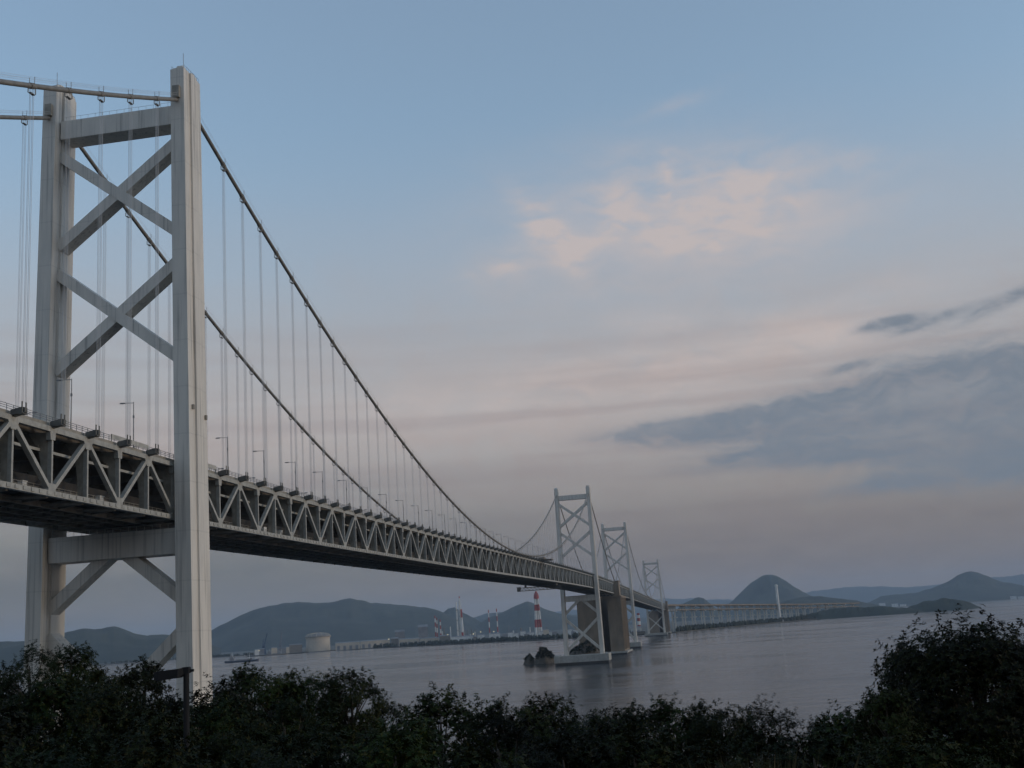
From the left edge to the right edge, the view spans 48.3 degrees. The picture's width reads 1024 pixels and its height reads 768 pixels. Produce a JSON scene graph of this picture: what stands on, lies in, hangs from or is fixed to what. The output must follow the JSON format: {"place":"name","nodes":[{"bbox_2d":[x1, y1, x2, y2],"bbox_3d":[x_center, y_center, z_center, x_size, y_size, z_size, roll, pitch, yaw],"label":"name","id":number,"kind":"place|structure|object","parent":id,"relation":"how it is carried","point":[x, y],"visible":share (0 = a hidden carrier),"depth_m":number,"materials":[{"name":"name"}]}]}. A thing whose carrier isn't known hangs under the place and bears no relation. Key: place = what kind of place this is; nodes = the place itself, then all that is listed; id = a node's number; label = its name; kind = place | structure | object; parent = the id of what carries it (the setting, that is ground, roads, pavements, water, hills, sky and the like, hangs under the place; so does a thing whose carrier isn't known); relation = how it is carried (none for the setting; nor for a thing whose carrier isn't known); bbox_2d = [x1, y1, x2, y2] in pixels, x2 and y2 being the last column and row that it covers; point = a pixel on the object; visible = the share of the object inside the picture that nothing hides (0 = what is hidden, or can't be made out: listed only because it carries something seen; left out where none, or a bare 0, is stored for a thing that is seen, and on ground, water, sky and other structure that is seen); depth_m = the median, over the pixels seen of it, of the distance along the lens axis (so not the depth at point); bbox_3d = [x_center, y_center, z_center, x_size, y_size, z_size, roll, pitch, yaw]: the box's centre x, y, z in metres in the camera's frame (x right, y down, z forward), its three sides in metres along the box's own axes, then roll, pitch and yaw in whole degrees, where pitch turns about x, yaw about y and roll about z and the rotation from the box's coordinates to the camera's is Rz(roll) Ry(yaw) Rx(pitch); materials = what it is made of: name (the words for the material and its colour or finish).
{"place":"outdoors","nodes":[
{"label":"outdoors","id":0,"kind":"place"},
{"bbox_2d":[0,626,220,669],"bbox_3d":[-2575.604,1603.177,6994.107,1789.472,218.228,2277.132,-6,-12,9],"label":"hill","id":1,"kind":"structure","parent":0,"point":[110,644],"depth_m":6535.48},
{"bbox_2d":[247,652,307,656],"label":"quay","id":2,"kind":"structure","parent":0,"point":[284,653],"depth_m":4446.65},
{"bbox_2d":[211,598,486,652],"bbox_3d":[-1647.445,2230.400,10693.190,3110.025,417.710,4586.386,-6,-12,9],"label":"hill","id":3,"kind":"structure","parent":0,"point":[347,620],"depth_m":9660.49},
{"bbox_2d":[360,639,389,647],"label":"warehouse","id":4,"kind":"structure","parent":0,"point":[367,643],"depth_m":4610.09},
{"bbox_2d":[399,637,418,645],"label":"warehouse","id":5,"kind":"structure","parent":0,"point":[407,640],"depth_m":4354.56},
{"bbox_2d":[420,637,438,644],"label":"warehouse","id":6,"kind":"structure","parent":0,"point":[429,639],"depth_m":4322.74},
{"bbox_2d":[456,602,458,635],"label":"flare tower","id":7,"kind":"structure","parent":0,"point":[457,620],"depth_m":4351.04,"materials":[{"name":"metal"}]},
{"bbox_2d":[443,607,480,625],"bbox_3d":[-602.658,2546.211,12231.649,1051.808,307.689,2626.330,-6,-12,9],"label":"hill","id":8,"kind":"structure","parent":0,"point":[467,619],"depth_m":12009.28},
{"bbox_2d":[451,635,472,640],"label":"warehouse","id":9,"kind":"structure","parent":0,"point":[467,637],"depth_m":4252.66,"materials":[{"name":"white paint"}]},
{"bbox_2d":[489,633,499,638],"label":"warehouse","id":10,"kind":"structure","parent":0,"point":[494,635],"depth_m":4228.30,"materials":[{"name":"white paint"}]},
{"bbox_2d":[2,599,1009,670],"bbox_3d":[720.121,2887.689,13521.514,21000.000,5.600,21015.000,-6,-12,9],"label":"coast ground","id":11,"kind":"structure","parent":0,"point":[643,628],"depth_m":5522.49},
{"bbox_2d":[104,652,253,663],"bbox_3d":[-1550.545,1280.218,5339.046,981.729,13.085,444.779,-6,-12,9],"label":"shore woods","id":12,"kind":"object","parent":11,"relation":"on","point":[237,654],"visible":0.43,"depth_m":5217.22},
{"bbox_2d":[262,633,267,654],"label":"quay crane","id":13,"kind":"object","parent":11,"relation":"on","point":[263,646],"visible":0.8,"depth_m":4653.19,"materials":[{"name":"blue paint"}]},
{"bbox_2d":[271,647,276,653],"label":"quay shed","id":14,"kind":"structure","parent":11,"relation":"on","point":[273,649],"depth_m":4543.11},
{"bbox_2d":[278,647,285,653],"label":"quay shed","id":15,"kind":"structure","parent":11,"relation":"on","point":[283,650],"depth_m":4548.96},
{"bbox_2d":[289,643,301,652],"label":"quay shed","id":16,"kind":"structure","parent":11,"relation":"on","point":[295,648],"depth_m":4560.33,"materials":[{"name":"metal"}]},
{"bbox_2d":[305,632,330,651],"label":"gas tank","id":17,"kind":"object","parent":11,"relation":"on","point":[319,641],"visible":1,"depth_m":4570.04,"materials":[{"name":"metal"}]},
{"bbox_2d":[335,641,359,649],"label":"warehouse","id":18,"kind":"structure","parent":11,"relation":"on","point":[347,645],"depth_m":4402.31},
{"bbox_2d":[391,637,397,644],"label":"dark shed","id":19,"kind":"structure","parent":11,"relation":"on","point":[394,640],"depth_m":4368.58,"materials":[{"name":"metal"}]},
{"bbox_2d":[395,629,404,645],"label":"plant block","id":20,"kind":"structure","parent":11,"relation":"on","point":[399,634],"depth_m":4521.33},
{"bbox_2d":[418,624,427,641],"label":"plant block","id":21,"kind":"structure","parent":11,"relation":"on","point":[422,631],"depth_m":4531.31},
{"bbox_2d":[440,635,449,640],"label":"dark shed","id":22,"kind":"structure","parent":11,"relation":"on","point":[444,637],"depth_m":4288.17,"materials":[{"name":"metal"}]},
{"bbox_2d":[458,596,464,635],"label":"flare tower","id":23,"kind":"structure","parent":11,"relation":"on","point":[459,606],"depth_m":4333.57,"materials":[{"name":"grey metal"}]},
{"bbox_2d":[460,609,463,635],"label":"chimney","id":24,"kind":"object","parent":11,"relation":"on","point":[461,623],"visible":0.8,"depth_m":4318.92,"materials":[{"name":"white paint"}]},
{"bbox_2d":[373,630,630,647],"bbox_3d":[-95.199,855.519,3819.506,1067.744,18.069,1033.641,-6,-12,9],"label":"shore woods","id":25,"kind":"object","parent":11,"relation":"on","point":[502,638],"visible":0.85,"depth_m":3829.44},
{"bbox_2d":[534,591,541,635],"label":"chimney","id":26,"kind":"object","parent":11,"relation":"on","point":[537,616],"visible":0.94,"depth_m":4327.44,"materials":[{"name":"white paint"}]},
{"bbox_2d":[676,614,817,631],"bbox_3d":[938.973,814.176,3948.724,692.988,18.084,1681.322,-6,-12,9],"label":"shore woods","id":27,"kind":"object","parent":11,"relation":"on","point":[719,624],"visible":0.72,"depth_m":3683.30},
{"bbox_2d":[659,603,859,631],"bbox_3d":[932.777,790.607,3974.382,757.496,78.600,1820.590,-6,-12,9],"label":"viaduct","id":28,"kind":"object","parent":11,"relation":"on","point":[672,607],"visible":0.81,"depth_m":3707.39,"materials":[{"name":"concrete"}]},
{"bbox_2d":[774,584,783,621],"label":"observation tower","id":29,"kind":"structure","parent":11,"relation":"on","point":[777,601],"depth_m":4075.27,"materials":[{"name":"white paint"}]},
{"bbox_2d":[0,0,1023,641],"label":"sky","id":30,"kind":"structure","parent":0,"point":[744,276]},
{"bbox_2d":[1,599,1023,766],"bbox_3d":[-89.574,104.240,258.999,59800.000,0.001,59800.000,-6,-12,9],"label":"sea","id":31,"kind":"structure","parent":0,"point":[806,669],"depth_m":1083.28,"materials":[{"name":"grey liquid"}]},
{"bbox_2d":[225,653,258,662],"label":"cargo ship","id":32,"kind":"object","parent":31,"relation":"on","point":[231,659],"visible":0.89,"depth_m":3120.67,"materials":[{"name":"paint"}]},
{"bbox_2d":[265,649,287,655],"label":"workboat","id":33,"kind":"object","parent":31,"relation":"on","point":[269,654],"visible":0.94,"depth_m":4346.32,"materials":[{"name":"metal"}]},
{"bbox_2d":[0,53,614,741],"bbox_3d":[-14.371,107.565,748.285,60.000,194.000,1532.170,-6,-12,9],"label":"suspension bridge","id":34,"kind":"structure","parent":31,"relation":"on","point":[184,505],"depth_m":283.30,"materials":[{"name":"paint"}]},
{"bbox_2d":[56,379,72,428],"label":"road lamp","id":35,"kind":"object","parent":34,"relation":"on","point":[71,394],"visible":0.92,"depth_m":232.85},
{"bbox_2d":[119,402,134,447],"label":"road lamp","id":36,"kind":"object","parent":34,"relation":"on","point":[133,419],"visible":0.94,"depth_m":258.05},
{"bbox_2d":[516,583,561,591],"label":"maintenance gantry","id":37,"kind":"object","parent":34,"relation":"hanging from","point":[519,589],"visible":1,"depth_m":950.02,"materials":[{"name":"metal"}]},
{"bbox_2d":[538,557,553,564],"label":"work platform","id":38,"kind":"structure","parent":34,"relation":"attached to","point":[544,559],"depth_m":850.07,"materials":[{"name":"metal"}]},
{"bbox_2d":[523,653,535,664],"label":"rocky islet","id":39,"kind":"object","parent":31,"relation":"in","point":[529,659],"visible":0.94,"depth_m":1303.96,"materials":[{"name":"grey stone"}]},
{"bbox_2d":[534,647,554,663],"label":"rocky islet","id":40,"kind":"object","parent":31,"relation":"in","point":[544,655],"visible":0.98,"depth_m":1298.10,"materials":[{"name":"grey stone"}]},
{"bbox_2d":[569,640,599,654],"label":"rocky islet","id":41,"kind":"object","parent":31,"relation":"in","point":[587,647],"visible":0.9,"depth_m":1360.24,"materials":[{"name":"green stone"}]},
{"bbox_2d":[577,580,632,654],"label":"bridge anchorage","id":42,"kind":"object","parent":31,"relation":"in","point":[615,624],"visible":0.59,"depth_m":1478.90,"materials":[{"name":"concrete"}]},
{"bbox_2d":[592,522,667,648],"bbox_3d":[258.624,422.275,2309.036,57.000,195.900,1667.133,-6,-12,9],"label":"suspension bridge","id":43,"kind":"structure","parent":31,"relation":"in","point":[638,599],"depth_m":1785.97,"materials":[{"name":"paint"}]},
{"bbox_2d":[648,601,671,633],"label":"bridge anchorage","id":44,"kind":"object","parent":31,"relation":"in","point":[655,616],"visible":0.69,"depth_m":3076.06,"materials":[{"name":"concrete"}]},
{"bbox_2d":[476,601,636,633],"bbox_3d":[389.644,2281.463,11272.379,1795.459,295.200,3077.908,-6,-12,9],"label":"hill","id":45,"kind":"structure","parent":0,"point":[516,618],"depth_m":10588.47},
{"bbox_2d":[474,612,646,622],"bbox_3d":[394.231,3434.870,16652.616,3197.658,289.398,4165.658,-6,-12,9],"label":"hill","id":46,"kind":"structure","parent":0,"point":[481,618],"depth_m":16345.51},
{"bbox_2d":[556,610,576,614],"bbox_3d":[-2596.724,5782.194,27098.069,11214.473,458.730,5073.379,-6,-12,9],"label":"hills","id":47,"kind":"structure","parent":0,"point":[573,612],"depth_m":27161.03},
{"bbox_2d":[637,613,640,625],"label":"chimney","id":48,"kind":"object","parent":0,"point":[638,620],"visible":0.74,"depth_m":3326.81,"materials":[{"name":"white paint"}]},
{"bbox_2d":[673,597,723,621],"bbox_3d":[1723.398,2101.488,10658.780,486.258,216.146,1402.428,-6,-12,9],"label":"hill","id":49,"kind":"structure","parent":0,"point":[698,600],"depth_m":10332.64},
{"bbox_2d":[721,575,809,617],"bbox_3d":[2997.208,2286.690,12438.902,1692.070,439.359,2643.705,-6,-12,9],"label":"hill","id":50,"kind":"structure","parent":0,"point":[760,590],"depth_m":12060.64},
{"bbox_2d":[746,596,879,617],"bbox_3d":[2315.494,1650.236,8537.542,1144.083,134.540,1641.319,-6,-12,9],"label":"hill","id":51,"kind":"structure","parent":0,"point":[811,599],"depth_m":8296.12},
{"bbox_2d":[627,574,1023,619],"bbox_3d":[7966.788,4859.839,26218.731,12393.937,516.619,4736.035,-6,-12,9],"label":"hills","id":52,"kind":"structure","parent":0,"point":[866,594],"depth_m":25911.64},
{"bbox_2d":[794,606,922,618],"bbox_3d":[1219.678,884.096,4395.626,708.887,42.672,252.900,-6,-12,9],"label":"wooded island","id":53,"kind":"structure","parent":0,"point":[853,612],"depth_m":4316.96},
{"bbox_2d":[908,598,980,611],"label":"wooded island","id":54,"kind":"structure","parent":0,"point":[941,604],"depth_m":4446.69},
{"bbox_2d":[868,571,1023,606],"bbox_3d":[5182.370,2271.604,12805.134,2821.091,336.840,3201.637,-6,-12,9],"label":"hill","id":55,"kind":"structure","parent":0,"point":[970,586],"depth_m":12201.77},
{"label":"hillside","id":56,"kind":"structure","parent":0,"visible":0},
{"bbox_2d":[0,660,41,754],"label":"tree","id":57,"kind":"object","parent":56,"relation":"on","point":[2,666],"visible":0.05,"depth_m":31.97,"materials":[{"name":"green plant"}]},
{"bbox_2d":[0,676,54,765],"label":"tree","id":58,"kind":"object","parent":56,"relation":"on","point":[9,704],"visible":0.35,"depth_m":26.22,"materials":[{"name":"green plant"}]},
{"bbox_2d":[0,694,56,767],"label":"tree","id":59,"kind":"object","parent":56,"relation":"on","point":[11,727],"visible":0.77,"depth_m":21.19,"materials":[{"name":"green plant"}]},
{"bbox_2d":[0,639,69,734],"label":"tree","id":60,"kind":"object","parent":56,"relation":"on","point":[16,675],"visible":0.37,"depth_m":30.32,"materials":[{"name":"green plant"}]},
{"bbox_2d":[5,671,110,765],"bbox_3d":[-10.436,11.379,25.666,2.721,9.638,2.728,-7,-13,17],"label":"tree","id":61,"kind":"object","parent":56,"relation":"on","point":[54,693],"visible":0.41,"depth_m":26.25,"materials":[{"name":"green plant"}]},
{"bbox_2d":[36,640,107,713],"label":"tree","id":62,"kind":"object","parent":56,"relation":"on","point":[76,671],"visible":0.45,"depth_m":31.70,"materials":[{"name":"green plant"}]},
{"bbox_2d":[40,677,137,764],"bbox_3d":[-9.497,11.454,26.024,2.740,9.272,2.718,-15,-16,41],"label":"tree","id":63,"kind":"object","parent":56,"relation":"on","point":[102,705],"visible":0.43,"depth_m":26.22,"materials":[{"name":"green plant"}]},
{"bbox_2d":[46,711,136,767],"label":"tree","id":64,"kind":"object","parent":56,"relation":"on","point":[93,739],"visible":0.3,"depth_m":21.63,"materials":[{"name":"green plant"}]},
{"bbox_2d":[55,662,151,749],"bbox_3d":[-10.838,12.027,30.240,2.579,9.152,2.701,-2,-12,-6],"label":"tree","id":65,"kind":"object","parent":56,"relation":"on","point":[95,673],"visible":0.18,"depth_m":30.82,"materials":[{"name":"green plant"}]},
{"bbox_2d":[90,693,183,765],"bbox_3d":[-8.673,11.161,26.373,2.305,7.810,2.201,-8,-13,17],"label":"tree","id":66,"kind":"object","parent":56,"relation":"on","point":[132,714],"visible":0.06,"depth_m":26.92,"materials":[{"name":"green plant"}]},
{"bbox_2d":[109,654,177,712],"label":"tree","id":67,"kind":"object","parent":56,"relation":"on","point":[157,687],"visible":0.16,"depth_m":33.00,"materials":[{"name":"green plant"}]},
{"bbox_2d":[76,697,212,767],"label":"tree","id":68,"kind":"object","parent":56,"relation":"on","point":[157,715],"visible":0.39,"depth_m":21.86,"materials":[{"name":"green plant"}]},
{"bbox_2d":[88,716,217,767],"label":"bush","id":69,"kind":"object","parent":56,"relation":"on","point":[146,752],"visible":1,"depth_m":14.16,"materials":[{"name":"green plant"}]},
{"bbox_2d":[154,667,193,760],"bbox_3d":[-5.074,7.059,17.207,0.587,5.420,0.240,-4,-12,-1],"label":"park lamp","id":70,"kind":"object","parent":56,"relation":"on","point":[183,672],"visible":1,"depth_m":17.64,"materials":[{"name":"grey metal"}]},
{"bbox_2d":[162,670,267,742],"bbox_3d":[-7.977,13.284,29.848,3.331,11.272,3.304,1,-13,-23],"label":"tree","id":71,"kind":"object","parent":56,"relation":"on","point":[221,691],"visible":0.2,"depth_m":30.76,"materials":[{"name":"green plant"}]},
{"bbox_2d":[174,690,256,767],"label":"tree","id":72,"kind":"object","parent":56,"relation":"on","point":[219,708],"visible":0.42,"depth_m":27.24,"materials":[{"name":"green plant"}]},
{"bbox_2d":[218,659,282,733],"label":"tree","id":73,"kind":"object","parent":56,"relation":"on","point":[249,680],"visible":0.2,"depth_m":32.89,"materials":[{"name":"green plant"}]},
{"bbox_2d":[192,705,318,767],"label":"tree","id":74,"kind":"object","parent":56,"relation":"on","point":[221,744],"visible":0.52,"depth_m":22.23,"materials":[{"name":"green plant"}]},
{"bbox_2d":[239,671,316,747],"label":"tree","id":75,"kind":"object","parent":56,"relation":"on","point":[267,696],"visible":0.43,"depth_m":31.06,"materials":[{"name":"green plant"}]},
{"bbox_2d":[240,686,346,767],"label":"tree","id":76,"kind":"object","parent":56,"relation":"on","point":[303,714],"visible":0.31,"depth_m":27.75,"materials":[{"name":"green plant"}]},
{"bbox_2d":[244,727,366,767],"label":"bush","id":77,"kind":"object","parent":56,"relation":"on","point":[289,757],"visible":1,"depth_m":14.49,"materials":[{"name":"green plant"}]},
{"bbox_2d":[265,664,349,765],"bbox_3d":[-5.597,12.054,31.623,2.373,8.420,2.485,6,-15,-38],"label":"tree","id":78,"kind":"object","parent":56,"relation":"on","point":[312,697],"visible":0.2,"depth_m":31.75,"materials":[{"name":"green plant"}]},
{"bbox_2d":[273,705,400,767],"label":"tree","id":79,"kind":"object","parent":56,"relation":"on","point":[336,738],"visible":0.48,"depth_m":22.25,"materials":[{"name":"green plant"}]},
{"bbox_2d":[310,666,395,754],"bbox_3d":[-4.218,11.869,30.896,2.250,8.351,2.416,-9,-13,22],"label":"tree","id":80,"kind":"object","parent":56,"relation":"on","point":[351,700],"visible":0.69,"depth_m":31.17,"materials":[{"name":"green plant"}]},
{"bbox_2d":[356,691,422,767],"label":"tree","id":81,"kind":"object","parent":56,"relation":"on","point":[392,711],"visible":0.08,"depth_m":32.39,"materials":[{"name":"green plant"}]},
{"bbox_2d":[342,717,450,767],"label":"bush","id":82,"kind":"object","parent":56,"relation":"on","point":[414,756],"visible":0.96,"depth_m":16.55,"materials":[{"name":"green plant"}]},
{"bbox_2d":[352,704,453,767],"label":"tree","id":83,"kind":"object","parent":56,"relation":"on","point":[409,723],"visible":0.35,"depth_m":23.09,"materials":[{"name":"green plant"}]},
{"bbox_2d":[395,681,509,767],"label":"tree","id":84,"kind":"object","parent":56,"relation":"on","point":[429,705],"visible":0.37,"depth_m":34.35,"materials":[{"name":"green plant"}]},
{"bbox_2d":[439,733,537,767],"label":"bush","id":85,"kind":"object","parent":56,"relation":"on","point":[475,755],"visible":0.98,"depth_m":15.37,"materials":[{"name":"green plant"}]},
{"bbox_2d":[440,696,558,767],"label":"tree","id":86,"kind":"object","parent":56,"relation":"on","point":[517,732],"visible":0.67,"depth_m":22.43,"materials":[{"name":"green plant"}]},
{"bbox_2d":[455,690,560,767],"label":"tree","id":87,"kind":"object","parent":56,"relation":"on","point":[529,713],"visible":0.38,"depth_m":32.35,"materials":[{"name":"green plant"}]},
{"bbox_2d":[502,690,588,765],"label":"tree","id":88,"kind":"object","parent":56,"relation":"on","point":[552,710],"visible":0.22,"depth_m":33.47,"materials":[{"name":"green plant"}]},
{"bbox_2d":[505,723,638,767],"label":"bush","id":89,"kind":"object","parent":56,"relation":"on","point":[563,755],"visible":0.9,"depth_m":15.86,"materials":[{"name":"green plant"}]},
{"bbox_2d":[538,702,649,767],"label":"tree","id":90,"kind":"object","parent":56,"relation":"on","point":[598,724],"visible":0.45,"depth_m":23.41,"materials":[{"name":"green plant"}]},
{"bbox_2d":[564,707,634,766],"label":"tree","id":91,"kind":"object","parent":56,"relation":"on","point":[586,728],"visible":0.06,"depth_m":31.44,"materials":[{"name":"green plant"}]},
{"bbox_2d":[574,719,689,767],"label":"bush","id":92,"kind":"object","parent":56,"relation":"on","point":[660,751],"visible":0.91,"depth_m":16.11,"materials":[{"name":"green plant"}]},
{"bbox_2d":[613,698,677,763],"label":"tree","id":93,"kind":"object","parent":56,"relation":"on","point":[645,722],"visible":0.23,"depth_m":32.28,"materials":[{"name":"green plant"}]},
{"bbox_2d":[631,690,723,767],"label":"tree","id":94,"kind":"object","parent":56,"relation":"on","point":[667,711],"visible":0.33,"depth_m":32.03,"materials":[{"name":"green plant"}]},
{"bbox_2d":[667,696,770,767],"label":"bush","id":95,"kind":"object","parent":56,"relation":"on","point":[713,724],"visible":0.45,"depth_m":30.63,"materials":[{"name":"green plant"}]},
{"bbox_2d":[665,730,780,767],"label":"bush","id":96,"kind":"object","parent":56,"relation":"on","point":[700,755],"visible":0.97,"depth_m":14.98,"materials":[{"name":"green plant"}]},
{"bbox_2d":[652,748,859,767],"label":"grass","id":97,"kind":"structure","parent":56,"relation":"on","point":[794,766],"depth_m":10.63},
{"bbox_2d":[705,710,823,767],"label":"bush","id":98,"kind":"object","parent":56,"relation":"on","point":[750,746],"visible":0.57,"depth_m":23.48,"materials":[{"name":"green plant"}]},
{"bbox_2d":[725,692,803,767],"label":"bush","id":99,"kind":"object","parent":56,"relation":"on","point":[792,725],"visible":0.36,"depth_m":31.05,"materials":[{"name":"green plant"}]},
{"bbox_2d":[796,714,844,767],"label":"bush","id":100,"kind":"object","parent":56,"relation":"on","point":[813,726],"visible":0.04,"depth_m":27.84,"materials":[{"name":"green plant"}]},
{"bbox_2d":[756,718,897,767],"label":"bush","id":101,"kind":"object","parent":56,"relation":"on","point":[821,745],"visible":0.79,"depth_m":16.37,"materials":[{"name":"green plant"}]},
{"bbox_2d":[795,699,903,767],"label":"bush","id":102,"kind":"object","parent":56,"relation":"on","point":[839,719],"visible":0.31,"depth_m":21.23,"materials":[{"name":"green plant"}]},
{"bbox_2d":[847,684,928,767],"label":"bush","id":103,"kind":"object","parent":56,"relation":"on","point":[905,724],"visible":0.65,"depth_m":19.22,"materials":[{"name":"green plant"}]},
{"bbox_2d":[842,721,978,767],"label":"bush","id":104,"kind":"object","parent":56,"relation":"on","point":[921,759],"visible":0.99,"depth_m":13.92,"materials":[{"name":"green plant"}]},
{"bbox_2d":[859,642,968,755],"bbox_3d":[8.337,9.294,22.782,2.293,8.100,2.287,-2,-12,-10],"label":"tree","id":105,"kind":"object","parent":56,"relation":"on","point":[882,677],"visible":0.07,"depth_m":23.53,"materials":[{"name":"green plant"}]},
{"bbox_2d":[860,603,1023,767],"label":"tree","id":106,"kind":"object","parent":56,"relation":"on","point":[944,672],"visible":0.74,"depth_m":20.72,"materials":[{"name":"green plant"}]},
{"bbox_2d":[922,728,1023,767],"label":"bush","id":107,"kind":"object","parent":56,"relation":"on","point":[983,759],"visible":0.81,"depth_m":15.92,"materials":[{"name":"green plant"}]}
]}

